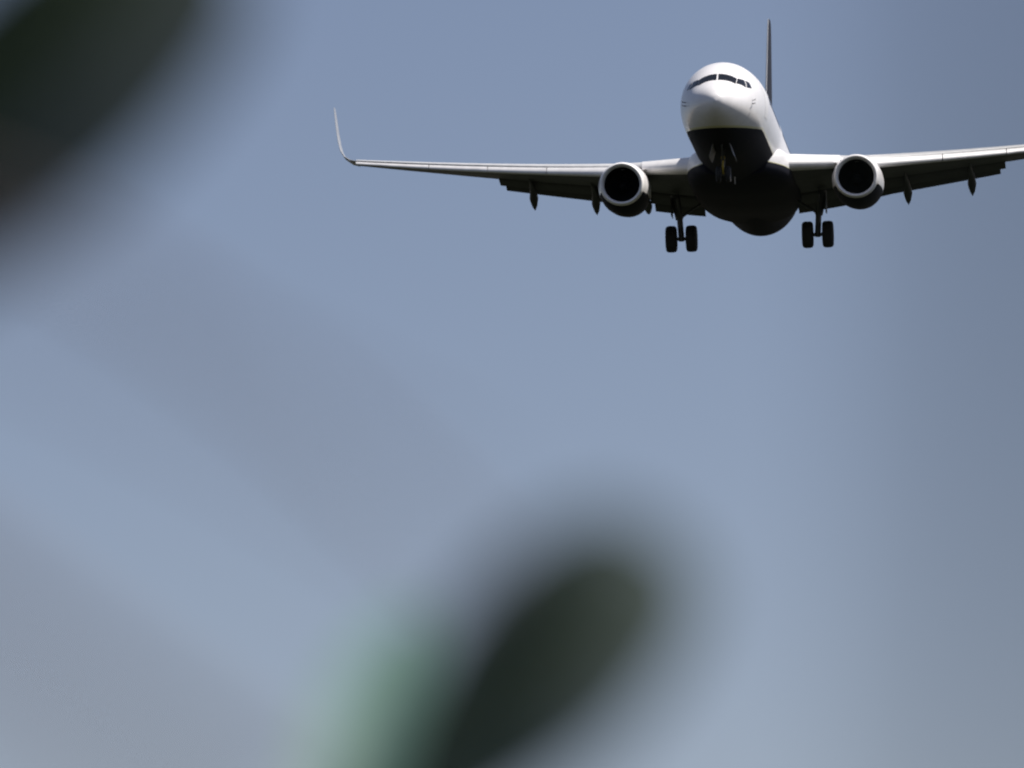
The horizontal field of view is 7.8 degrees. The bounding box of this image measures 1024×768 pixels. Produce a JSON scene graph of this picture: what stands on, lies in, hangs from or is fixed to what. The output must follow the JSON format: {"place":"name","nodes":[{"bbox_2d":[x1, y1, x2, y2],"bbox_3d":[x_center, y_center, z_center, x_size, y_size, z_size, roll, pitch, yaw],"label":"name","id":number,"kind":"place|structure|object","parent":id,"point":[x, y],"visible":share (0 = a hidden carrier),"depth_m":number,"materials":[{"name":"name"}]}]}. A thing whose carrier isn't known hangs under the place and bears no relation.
{"place":"outdoors","nodes":[
{"label":"outdoors","id":0,"kind":"place"},
{"bbox_2d":[0,0,482,584],"bbox_3d":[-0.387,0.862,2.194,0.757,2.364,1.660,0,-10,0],"label":"leafy sapling","id":1,"kind":"object","parent":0,"point":[100,100],"visible":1,"depth_m":2.96,"materials":[{"name":"green plant"}]},
{"bbox_2d":[0,508,704,767],"bbox_3d":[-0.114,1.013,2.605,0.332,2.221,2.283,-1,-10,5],"label":"leafy shoot","id":2,"kind":"object","parent":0,"point":[565,642],"visible":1,"depth_m":3.08,"materials":[{"name":"green plant"}]},
{"bbox_2d":[0,0,1023,767],"label":"sky","id":3,"kind":"structure","parent":0,"point":[831,439],"materials":[{"name":"blue"}]},
{"bbox_2d":[334,19,1023,252],"bbox_3d":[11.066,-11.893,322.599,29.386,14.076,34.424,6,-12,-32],"label":"airliner","id":4,"kind":"object","parent":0,"point":[743,168],"visible":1,"depth_m":314.95,"materials":[{"name":"white metal"}]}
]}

